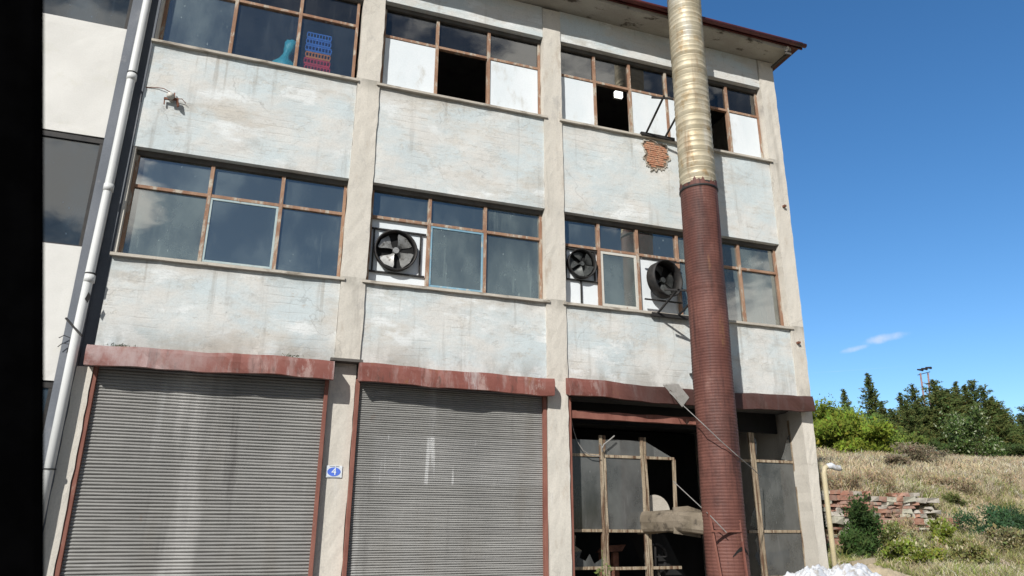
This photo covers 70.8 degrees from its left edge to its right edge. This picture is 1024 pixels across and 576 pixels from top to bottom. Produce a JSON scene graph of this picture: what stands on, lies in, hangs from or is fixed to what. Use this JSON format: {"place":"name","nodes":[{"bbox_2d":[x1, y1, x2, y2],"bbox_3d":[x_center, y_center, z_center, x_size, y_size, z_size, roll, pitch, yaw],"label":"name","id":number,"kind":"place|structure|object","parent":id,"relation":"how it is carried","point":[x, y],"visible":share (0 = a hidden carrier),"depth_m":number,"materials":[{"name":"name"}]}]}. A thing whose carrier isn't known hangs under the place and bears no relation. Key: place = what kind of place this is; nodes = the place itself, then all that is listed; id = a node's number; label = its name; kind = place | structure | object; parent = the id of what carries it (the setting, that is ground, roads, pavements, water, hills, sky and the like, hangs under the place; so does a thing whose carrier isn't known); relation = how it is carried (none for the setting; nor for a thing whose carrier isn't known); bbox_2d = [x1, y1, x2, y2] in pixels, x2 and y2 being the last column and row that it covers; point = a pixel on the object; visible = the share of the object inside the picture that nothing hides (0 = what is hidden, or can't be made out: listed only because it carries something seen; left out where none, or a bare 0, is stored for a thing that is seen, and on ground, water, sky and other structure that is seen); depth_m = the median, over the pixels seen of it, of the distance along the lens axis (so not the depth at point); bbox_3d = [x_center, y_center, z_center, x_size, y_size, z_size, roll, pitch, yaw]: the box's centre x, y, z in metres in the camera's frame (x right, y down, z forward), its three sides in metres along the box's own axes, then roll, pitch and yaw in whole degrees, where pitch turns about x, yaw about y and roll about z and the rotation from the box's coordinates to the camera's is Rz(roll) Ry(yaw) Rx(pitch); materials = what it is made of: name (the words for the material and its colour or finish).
{"place":"outdoors","nodes":[
{"label":"outdoors","id":0,"kind":"place"},
{"bbox_2d":[44,0,161,526],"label":"neighbour building","id":1,"kind":"structure","parent":0,"point":[97,53],"depth_m":9.87,"materials":[{"name":"paint"}]},
{"bbox_2d":[44,380,53,426],"bbox_3d":[-10.213,1.972,7.062,9.543,2.780,0.070,7,-20,-18],"label":"window","id":2,"kind":"structure","parent":1,"relation":"in","point":[48,385],"depth_m":8.90,"materials":[{"name":"black metal"}]},
{"bbox_2d":[57,317,82,352],"bbox_3d":[-5.511,0.591,9.039,0.343,0.456,0.087,-4,-19,11],"label":"iron rod","id":3,"kind":"object","parent":1,"relation":"attached to","point":[73,326],"visible":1,"depth_m":9.03,"materials":[{"name":"metal"}]},
{"bbox_2d":[44,129,103,246],"bbox_3d":[-10.200,-1.816,8.331,9.543,1.630,0.070,7,-20,-18],"label":"window","id":4,"kind":"structure","parent":1,"relation":"in","point":[71,161],"depth_m":9.74,"materials":[{"name":"black glass"}]},
{"bbox_2d":[44,0,132,28],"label":"window","id":5,"kind":"structure","parent":1,"relation":"in","point":[114,13],"depth_m":10.57,"materials":[{"name":"black glass"}]},
{"bbox_2d":[642,0,1023,424],"label":"sky","id":6,"kind":"structure","parent":0,"point":[901,122],"materials":[{"name":"blue"}]},
{"bbox_2d":[816,446,1023,564],"bbox_3d":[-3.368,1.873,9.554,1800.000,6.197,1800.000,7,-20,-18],"label":"ground","id":7,"kind":"structure","parent":0,"point":[836,533],"depth_m":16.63,"materials":[{"name":"plant"}]},
{"bbox_2d":[44,0,828,575],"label":"factory building","id":8,"kind":"structure","parent":7,"relation":"on","point":[502,154],"depth_m":11.01,"materials":[{"name":"paint"}]},
{"bbox_2d":[146,87,185,106],"bbox_3d":[-5.013,-2.789,10.410,0.565,0.288,0.178,7,-20,-18],"label":"broken wall lamp","id":9,"kind":"object","parent":8,"relation":"attached to","point":[170,97],"visible":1,"depth_m":10.42,"materials":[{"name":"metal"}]},
{"bbox_2d":[110,149,347,280],"bbox_3d":[-3.922,-1.033,10.391,3.066,1.665,0.253,7,-20,-18],"label":"window","id":10,"kind":"structure","parent":8,"relation":"in","point":[180,209],"depth_m":10.42,"materials":[{"name":"brown glass"}]},
{"bbox_2d":[151,0,360,82],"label":"window","id":11,"kind":"structure","parent":8,"relation":"in","point":[204,26],"depth_m":11.29,"materials":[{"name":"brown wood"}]},
{"bbox_2d":[272,39,299,65],"bbox_3d":[-3.653,-3.739,11.636,0.407,0.620,0.246,7,-20,-18],"label":"plastic bag","id":12,"kind":"object","parent":8,"relation":"on","point":[288,50],"visible":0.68,"depth_m":11.63,"materials":[{"name":"plastic"}]},
{"bbox_2d":[325,465,342,477],"bbox_3d":[-2.421,2.497,9.790,0.220,0.160,0.014,7,-20,-18],"label":"number plate","id":13,"kind":"object","parent":8,"relation":"attached to","point":[333,471],"visible":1,"depth_m":9.79,"materials":[{"name":"metal"}]},
{"bbox_2d":[369,227,425,277],"bbox_3d":[-1.754,-0.562,11.073,0.870,0.724,0.114,7,-20,-18],"label":"exhaust fan","id":14,"kind":"object","parent":8,"relation":"attached to","point":[394,250],"visible":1,"depth_m":11.08,"materials":[{"name":"black metal"}]},
{"bbox_2d":[362,185,549,302],"bbox_3d":[-0.830,-0.680,11.412,2.976,1.665,0.253,7,-20,-18],"label":"window","id":15,"kind":"structure","parent":8,"relation":"in","point":[469,247],"depth_m":11.50,"materials":[{"name":"brown glass"}]},
{"bbox_2d":[377,5,547,118],"bbox_3d":[-0.818,-3.908,12.493,2.976,1.715,0.253,7,-20,-18],"label":"window","id":16,"kind":"structure","parent":8,"relation":"in","point":[413,41],"depth_m":12.60,"materials":[{"name":"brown wood"}]},
{"bbox_2d":[565,247,597,303],"bbox_3d":[1.168,-0.208,12.031,0.620,0.967,0.114,7,-20,-18],"label":"exhaust fan","id":17,"kind":"object","parent":8,"relation":"attached to","point":[580,263],"visible":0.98,"depth_m":12.11,"materials":[{"name":"black metal"}]},
{"bbox_2d":[571,419,614,456],"bbox_3d":[1.286,2.368,11.356,0.742,0.563,0.039,7,-20,-18],"label":"loose wire","id":18,"kind":"object","parent":8,"relation":"hanging from","point":[600,444],"visible":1,"depth_m":11.31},
{"bbox_2d":[596,544,624,575],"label":"stand","id":19,"kind":"object","parent":8,"relation":"on","point":[614,549],"visible":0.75,"depth_m":11.60,"materials":[{"name":"metal"}]},
{"bbox_2d":[613,91,622,100],"bbox_3d":[2.087,-4.012,14.253,0.180,0.600,0.100,7,-20,-18],"label":"ceiling lamp","id":20,"kind":"object","parent":8,"relation":"hanging from","point":[617,95],"visible":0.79,"depth_m":14.14,"materials":[{"name":"white"}]},
{"bbox_2d":[572,435,681,575],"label":"window","id":21,"kind":"structure","parent":8,"relation":"in","point":[611,489],"depth_m":11.28,"materials":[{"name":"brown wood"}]},
{"bbox_2d":[644,543,666,575],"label":"hand wheel","id":22,"kind":"object","parent":8,"relation":"on","point":[655,572],"visible":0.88,"depth_m":11.30,"materials":[{"name":"black metal"}]},
{"bbox_2d":[628,533,684,575],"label":"machine hopper","id":23,"kind":"object","parent":8,"relation":"on","point":[637,540],"visible":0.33,"depth_m":11.49,"materials":[{"name":"metal"}]},
{"bbox_2d":[645,495,669,575],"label":"machine drum","id":24,"kind":"object","parent":8,"relation":"on","point":[657,503],"visible":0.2,"depth_m":11.68,"materials":[{"name":"metal"}]},
{"bbox_2d":[642,257,682,303],"bbox_3d":[2.628,-0.143,12.388,0.720,0.764,0.282,11,-21,-29],"label":"exhaust fan","id":25,"kind":"object","parent":8,"relation":"attached to","point":[662,275],"visible":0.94,"depth_m":12.41,"materials":[{"name":"black metal"}]},
{"bbox_2d":[559,45,772,162],"bbox_3d":[2.934,-3.480,13.732,4.506,1.715,0.253,7,-20,-18],"label":"window","id":26,"kind":"structure","parent":8,"relation":"in","point":[582,71],"depth_m":13.69,"materials":[{"name":"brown wood"}]},
{"bbox_2d":[663,384,688,406],"bbox_3d":[2.637,1.721,11.554,0.469,0.369,0.010,7,-20,-18],"label":"scrap sheet","id":27,"kind":"object","parent":8,"relation":"hanging from","point":[679,394],"visible":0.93,"depth_m":11.57,"materials":[{"name":"metal"}]},
{"bbox_2d":[563,214,793,329],"bbox_3d":[2.923,-0.251,12.650,4.506,1.665,0.253,7,-20,-18],"label":"window","id":28,"kind":"structure","parent":8,"relation":"in","point":[750,269],"depth_m":12.61,"materials":[{"name":"brown glass"}]},
{"bbox_2d":[741,420,805,575],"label":"window","id":29,"kind":"structure","parent":8,"relation":"in","point":[775,517],"depth_m":12.15,"materials":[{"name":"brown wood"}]},
{"bbox_2d":[823,515,829,552],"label":"weed clump","id":30,"kind":"object","parent":7,"relation":"on","point":[825,527],"visible":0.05,"depth_m":14.48,"materials":[{"name":"green plant"}]},
{"bbox_2d":[812,396,849,447],"bbox_3d":[14.293,6.572,33.578,3.014,2.750,3.887,7,-20,-18],"label":"shrub","id":31,"kind":"object","parent":7,"relation":"on","point":[823,411],"visible":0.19,"depth_m":32.84,"materials":[{"name":"green plant"}]},
{"bbox_2d":[821,463,841,566],"bbox_3d":[5.502,4.190,12.076,0.428,2.465,0.120,4,-19,-12],"label":"gas pipe","id":32,"kind":"object","parent":7,"relation":"on","point":[825,467],"visible":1,"depth_m":12.17,"materials":[{"name":"beige metal"}]},
{"bbox_2d":[783,563,881,575],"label":"plastic sheet","id":33,"kind":"object","parent":7,"relation":"on","point":[849,569],"visible":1,"depth_m":10.42,"materials":[{"name":"plastic"}]},
{"bbox_2d":[819,470,857,490],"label":"dry weed","id":34,"kind":"object","parent":7,"relation":"on","point":[830,479],"visible":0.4,"depth_m":15.99,"materials":[{"name":"beige plant"}]},
{"bbox_2d":[814,409,875,451],"bbox_3d":[13.948,6.327,31.096,3.002,2.124,3.432,15,-24,-37],"label":"shrub","id":35,"kind":"object","parent":7,"relation":"on","point":[820,442],"visible":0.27,"depth_m":30.79,"materials":[{"name":"green plant"}]},
{"bbox_2d":[840,389,851,408],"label":"conifer tree","id":36,"kind":"object","parent":7,"relation":"on","point":[843,397],"visible":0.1,"depth_m":44.59,"materials":[{"name":"green plant"}]},
{"bbox_2d":[834,469,867,500],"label":"dry weed","id":37,"kind":"object","parent":7,"relation":"on","point":[853,476],"visible":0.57,"depth_m":15.97,"materials":[{"name":"beige plant"}]},
{"bbox_2d":[836,528,875,559],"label":"weed clump","id":38,"kind":"object","parent":7,"relation":"on","point":[859,541],"visible":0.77,"depth_m":13.94,"materials":[{"name":"green plant"}]},
{"bbox_2d":[834,403,879,424],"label":"shrub","id":39,"kind":"object","parent":7,"relation":"on","point":[850,409],"visible":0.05,"depth_m":33.39,"materials":[{"name":"green plant"}]},
{"bbox_2d":[813,414,903,453],"bbox_3d":[14.308,6.227,30.101,3.727,1.995,2.863,-7,-20,20],"label":"shrub","id":40,"kind":"object","parent":7,"relation":"on","point":[834,429],"visible":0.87,"depth_m":29.56,"materials":[{"name":"green plant"}]},
{"bbox_2d":[839,492,885,557],"bbox_3d":[7.000,4.766,14.384,0.779,1.313,1.205,-13,-23,34],"label":"weed clump","id":41,"kind":"object","parent":7,"relation":"on","point":[864,520],"visible":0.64,"depth_m":14.25,"materials":[{"name":"green plant"}]},
{"bbox_2d":[857,373,888,421],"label":"conifer tree","id":42,"kind":"object","parent":7,"relation":"on","point":[871,403],"visible":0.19,"depth_m":47.83,"materials":[{"name":"green plant"}]},
{"bbox_2d":[863,410,899,437],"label":"shrub","id":43,"kind":"object","parent":7,"relation":"on","point":[871,418],"visible":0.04,"depth_m":33.65,"materials":[{"name":"green plant"}]},
{"bbox_2d":[859,465,903,492],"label":"dry weed","id":44,"kind":"object","parent":7,"relation":"on","point":[891,478],"visible":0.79,"depth_m":16.52,"materials":[{"name":"beige plant"}]},
{"bbox_2d":[852,421,915,453],"bbox_3d":[15.747,6.570,31.101,3.268,1.619,2.710,7,-20,-18],"label":"shrub","id":45,"kind":"object","parent":7,"relation":"on","point":[897,439],"visible":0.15,"depth_m":30.51,"materials":[{"name":"green plant"}]},
{"bbox_2d":[875,400,898,431],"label":"conifer tree","id":46,"kind":"object","parent":7,"relation":"on","point":[882,408],"visible":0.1,"depth_m":42.63,"materials":[{"name":"green plant"}]},
{"bbox_2d":[866,563,909,575],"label":"sand pile","id":47,"kind":"object","parent":7,"relation":"on","point":[878,569],"visible":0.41,"depth_m":11.13,"materials":[{"name":"sand"}]},
{"bbox_2d":[849,558,875,565],"bbox_3d":[5.603,4.383,11.495,0.745,0.130,0.108,13,-22,-33],"label":"sandstone slab","id":48,"kind":"object","parent":47,"relation":"on","point":[866,561],"depth_m":11.47,"materials":[{"name":"stone"}]},
{"bbox_2d":[820,489,959,544],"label":"brick retaining wall","id":49,"kind":"structure","parent":7,"relation":"on","point":[898,502],"depth_m":15.86,"materials":[{"name":"red brick"}]},
{"bbox_2d":[877,520,905,548],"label":"weed clump","id":50,"kind":"object","parent":7,"relation":"on","point":[890,531],"visible":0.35,"depth_m":14.41,"materials":[{"name":"green plant"}]},
{"bbox_2d":[874,535,917,563],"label":"weed clump","id":51,"kind":"object","parent":7,"relation":"on","point":[896,548],"visible":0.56,"depth_m":13.44,"materials":[{"name":"green plant"}]},
{"bbox_2d":[881,452,912,466],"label":"dry weed","id":52,"kind":"object","parent":7,"relation":"on","point":[904,459],"visible":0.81,"depth_m":22.72,"materials":[{"name":"beige plant"}]},
{"bbox_2d":[820,489,973,549],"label":"bank top grass","id":53,"kind":"structure","parent":7,"relation":"on","point":[836,547],"depth_m":15.58,"materials":[{"name":"plant"}]},
{"bbox_2d":[890,392,907,420],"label":"conifer tree","id":54,"kind":"object","parent":7,"relation":"on","point":[899,399],"visible":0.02,"depth_m":47.33,"materials":[{"name":"green plant"}]},
{"bbox_2d":[891,508,918,536],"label":"dry weed","id":55,"kind":"object","parent":7,"relation":"on","point":[908,523],"visible":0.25,"depth_m":15.29,"materials":[{"name":"beige plant"}]},
{"bbox_2d":[893,402,930,440],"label":"conifer tree","id":56,"kind":"object","parent":7,"relation":"on","point":[908,424],"visible":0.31,"depth_m":43.07,"materials":[{"name":"green plant"}]},
{"bbox_2d":[894,426,931,452],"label":"shrub","id":57,"kind":"object","parent":7,"relation":"on","point":[916,438],"visible":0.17,"depth_m":32.72,"materials":[{"name":"green plant"}]},
{"bbox_2d":[898,529,930,556],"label":"weed clump","id":58,"kind":"object","parent":7,"relation":"on","point":[920,540],"visible":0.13,"depth_m":14.40,"materials":[{"name":"green plant"}]},
{"bbox_2d":[889,441,944,465],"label":"dry weed","id":59,"kind":"object","parent":7,"relation":"on","point":[919,455],"visible":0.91,"depth_m":24.27,"materials":[{"name":"brown plant"}]},
{"bbox_2d":[887,408,947,441],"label":"conifer tree","id":60,"kind":"object","parent":7,"relation":"on","point":[894,416],"visible":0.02,"depth_m":43.58,"materials":[{"name":"green plant"}]},
{"bbox_2d":[818,468,1023,575],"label":"mixed weeds","id":61,"kind":"object","parent":7,"relation":"on","point":[1009,563],"visible":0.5,"depth_m":15.25,"materials":[{"name":"plant"}]},
{"bbox_2d":[896,544,948,568],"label":"weed clump","id":62,"kind":"object","parent":7,"relation":"on","point":[923,554],"visible":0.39,"depth_m":12.84,"materials":[{"name":"green plant"}]},
{"bbox_2d":[917,367,931,403],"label":"electricity pylon","id":63,"kind":"object","parent":7,"relation":"on","point":[923,369],"visible":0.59,"depth_m":52.63,"materials":[{"name":"metal"}]},
{"bbox_2d":[897,383,952,450],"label":"conifer tree","id":64,"kind":"object","parent":7,"relation":"on","point":[916,403],"visible":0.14,"depth_m":44.92,"materials":[{"name":"green plant"}]},
{"bbox_2d":[911,470,949,485],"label":"dry weed","id":65,"kind":"object","parent":7,"relation":"on","point":[930,475],"visible":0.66,"depth_m":18.73,"materials":[{"name":"beige plant"}]},
{"bbox_2d":[915,449,952,464],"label":"dry weed","id":66,"kind":"object","parent":7,"relation":"on","point":[941,453],"visible":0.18,"depth_m":25.22,"materials":[{"name":"brown plant"}]},
{"bbox_2d":[924,439,949,450],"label":"shrub","id":67,"kind":"object","parent":7,"relation":"on","point":[939,446],"visible":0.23,"depth_m":36.87,"materials":[{"name":"green plant"}]},
{"bbox_2d":[926,516,958,549],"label":"weed clump","id":68,"kind":"object","parent":7,"relation":"on","point":[940,530],"visible":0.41,"depth_m":14.96,"materials":[{"name":"green plant"}]},
{"bbox_2d":[936,388,959,443],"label":"conifer tree","id":69,"kind":"object","parent":7,"relation":"on","point":[946,398],"visible":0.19,"depth_m":44.39,"materials":[{"name":"green plant"}]},
{"bbox_2d":[946,381,962,399],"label":"conifer tree","id":70,"kind":"object","parent":7,"relation":"on","point":[955,388],"depth_m":47.88,"materials":[{"name":"green plant"}]},
{"bbox_2d":[941,442,968,456],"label":"shrub","id":71,"kind":"object","parent":7,"relation":"on","point":[952,447],"visible":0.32,"depth_m":37.62,"materials":[{"name":"green plant"}]},
{"bbox_2d":[940,491,970,505],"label":"weed clump","id":72,"kind":"object","parent":7,"relation":"on","point":[951,497],"visible":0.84,"depth_m":17.54,"materials":[{"name":"green plant"}]},
{"bbox_2d":[934,473,987,493],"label":"dry weed","id":73,"kind":"object","parent":7,"relation":"on","point":[961,481],"visible":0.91,"depth_m":18.45,"materials":[{"name":"beige plant"}]},
{"bbox_2d":[929,536,992,564],"bbox_3d":[8.898,5.271,14.470,1.202,0.595,1.112,-6,-19,18],"label":"dry weed","id":74,"kind":"object","parent":7,"relation":"on","point":[941,546],"visible":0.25,"depth_m":14.35,"materials":[{"name":"beige plant"}]},
{"bbox_2d":[914,379,1010,452],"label":"conifer tree","id":75,"kind":"object","parent":7,"relation":"on","point":[934,397],"visible":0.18,"depth_m":44.50,"materials":[{"name":"green plant"}]},
{"bbox_2d":[933,399,1006,457],"bbox_3d":[23.881,7.526,37.750,3.133,3.278,3.022,7,-20,-18],"label":"shrub","id":76,"kind":"object","parent":7,"relation":"on","point":[964,436],"visible":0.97,"depth_m":37.30,"materials":[{"name":"green plant"}]},
{"bbox_2d":[942,536,998,565],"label":"weed clump","id":77,"kind":"object","parent":7,"relation":"on","point":[979,552],"visible":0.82,"depth_m":14.01,"materials":[{"name":"green plant"}]},
{"bbox_2d":[959,384,986,447],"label":"conifer tree","id":78,"kind":"object","parent":7,"relation":"on","point":[967,402],"visible":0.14,"depth_m":45.19,"materials":[{"name":"green plant"}]},
{"bbox_2d":[944,503,1018,538],"bbox_3d":[10.553,5.289,15.951,1.461,1.022,1.371,7,-20,-18],"label":"weed clump","id":79,"kind":"object","parent":7,"relation":"on","point":[998,519],"visible":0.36,"depth_m":15.96,"materials":[{"name":"green plant"}]},
{"bbox_2d":[967,527,1002,543],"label":"dry weed","id":80,"kind":"object","parent":7,"relation":"on","point":[978,535],"visible":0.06,"depth_m":15.46,"materials":[{"name":"beige plant"}]},
{"bbox_2d":[951,379,1023,443],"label":"conifer tree","id":81,"kind":"object","parent":7,"relation":"on","point":[972,387],"visible":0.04,"depth_m":46.51,"materials":[{"name":"green plant"}]},
{"bbox_2d":[976,387,1007,432],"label":"conifer tree","id":82,"kind":"object","parent":7,"relation":"on","point":[985,403],"visible":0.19,"depth_m":45.55,"materials":[{"name":"green plant"}]},
{"bbox_2d":[970,442,1023,456],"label":"shrub","id":83,"kind":"object","parent":7,"relation":"on","point":[1010,450],"visible":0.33,"depth_m":38.88,"materials":[{"name":"green plant"}]},
{"bbox_2d":[971,469,1023,484],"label":"dry weed","id":84,"kind":"object","parent":7,"relation":"on","point":[1008,476],"visible":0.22,"depth_m":19.86,"materials":[{"name":"beige plant"}]},
{"bbox_2d":[979,395,1023,454],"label":"conifer tree","id":85,"kind":"object","parent":7,"relation":"on","point":[999,426],"visible":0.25,"depth_m":44.15,"materials":[{"name":"green plant"}]},
{"bbox_2d":[981,523,1023,552],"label":"weed clump","id":86,"kind":"object","parent":7,"relation":"on","point":[1014,538],"visible":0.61,"depth_m":14.60,"materials":[{"name":"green plant"}]},
{"bbox_2d":[999,503,1023,531],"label":"weed clump","id":87,"kind":"object","parent":7,"relation":"on","point":[1019,518],"visible":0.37,"depth_m":16.47,"materials":[{"name":"green plant"}]},
{"bbox_2d":[1006,443,1023,456],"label":"shrub","id":88,"kind":"object","parent":7,"relation":"on","point":[1022,449],"visible":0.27,"depth_m":38.51,"materials":[{"name":"green plant"}]},
{"bbox_2d":[1014,406,1023,424],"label":"conifer tree","id":89,"kind":"object","parent":7,"relation":"on","point":[1021,408],"visible":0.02,"depth_m":48.24,"materials":[{"name":"green plant"}]},
{"bbox_2d":[1016,414,1023,439],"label":"conifer tree","id":90,"kind":"object","parent":7,"relation":"on","point":[1021,422],"visible":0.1,"depth_m":46.19,"materials":[{"name":"green plant"}]},
{"bbox_3d":[-3.455,-2.679,11.712,1.400,1.100,0.800,7,-20,-18],"label":"workbench","id":91,"kind":"object","parent":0,"visible":0},
{"bbox_3d":[-3.232,-3.283,11.760,0.400,0.073,0.340,7,-20,-18],"label":"crate","id":92,"kind":"object","parent":91,"relation":"on","visible":0},
{"bbox_3d":[-3.236,-3.381,11.792,0.427,0.118,0.340,7,-20,-18],"label":"crate","id":93,"kind":"object","parent":92,"relation":"on","visible":0},
{"bbox_2d":[304,64,329,72],"bbox_3d":[-3.219,-3.497,11.837,0.413,0.118,0.340,7,-20,-18],"label":"crate","id":94,"kind":"object","parent":93,"relation":"on","point":[317,67],"visible":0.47,"depth_m":11.70,"materials":[{"name":"plastic"}]},
{"bbox_2d":[303,57,329,72],"bbox_3d":[-3.232,-3.617,11.872,0.424,0.118,0.340,7,-20,-18],"label":"crate","id":95,"kind":"object","parent":94,"relation":"on","point":[316,64],"visible":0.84,"depth_m":11.73,"materials":[{"name":"plastic"}]},
{"bbox_2d":[305,51,330,65],"bbox_3d":[-3.226,-3.735,11.914,0.403,0.118,0.340,7,-20,-18],"label":"crate","id":96,"kind":"object","parent":95,"relation":"on","point":[317,58],"visible":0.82,"depth_m":11.78,"materials":[{"name":"plastic"}]},
{"bbox_2d":[304,44,331,61],"bbox_3d":[-3.228,-3.854,11.952,0.429,0.118,0.340,7,-20,-18],"label":"crate","id":97,"kind":"object","parent":96,"relation":"on","point":[318,51],"visible":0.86,"depth_m":11.82,"materials":[{"name":"plastic"}]},
{"bbox_2d":[306,38,330,52],"bbox_3d":[-3.234,-3.973,11.990,0.404,0.118,0.340,7,-20,-18],"label":"crate","id":98,"kind":"object","parent":97,"relation":"on","point":[318,45],"visible":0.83,"depth_m":11.85,"materials":[{"name":"plastic"}]},
{"bbox_2d":[307,32,331,46],"bbox_3d":[-3.233,-4.092,12.030,0.398,0.118,0.340,7,-20,-18],"label":"crate","id":99,"kind":"object","parent":98,"relation":"on","point":[320,39],"visible":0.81,"depth_m":11.90,"materials":[{"name":"plastic"}]},
{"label":"pavement","id":100,"kind":"structure","parent":0,"visible":0},
{"bbox_2d":[594,550,611,575],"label":"weed plant","id":101,"kind":"object","parent":100,"relation":"on","point":[597,570],"visible":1,"depth_m":10.10,"materials":[{"name":"green plant"}]},
{"bbox_2d":[637,0,750,575],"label":"flue pipe","id":102,"kind":"object","parent":100,"relation":"on","point":[721,495],"visible":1,"depth_m":11.16,"materials":[{"name":"metal"}]},
{"bbox_2d":[673,481,726,532],"bbox_3d":[2.760,3.222,10.689,0.220,0.774,1.396,3,-19,-7],"label":"guy wire","id":103,"kind":"object","parent":102,"relation":"attached to","point":[699,505],"visible":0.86,"depth_m":10.82,"materials":[{"name":"metal"}]},
{"bbox_2d":[669,392,760,476],"bbox_3d":[3.484,2.228,11.260,2.141,1.266,1.132,10,-21,-27],"label":"guy wire","id":104,"kind":"object","parent":102,"relation":"attached to","point":[714,434],"visible":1,"depth_m":10.57,"materials":[{"name":"metal"}]},
{"label":"road","id":105,"kind":"structure","parent":0,"visible":0},
{"bbox_2d":[0,0,43,575],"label":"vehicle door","id":106,"kind":"structure","parent":105,"relation":"on","point":[21,287],"depth_m":0.41,"materials":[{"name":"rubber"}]}
]}

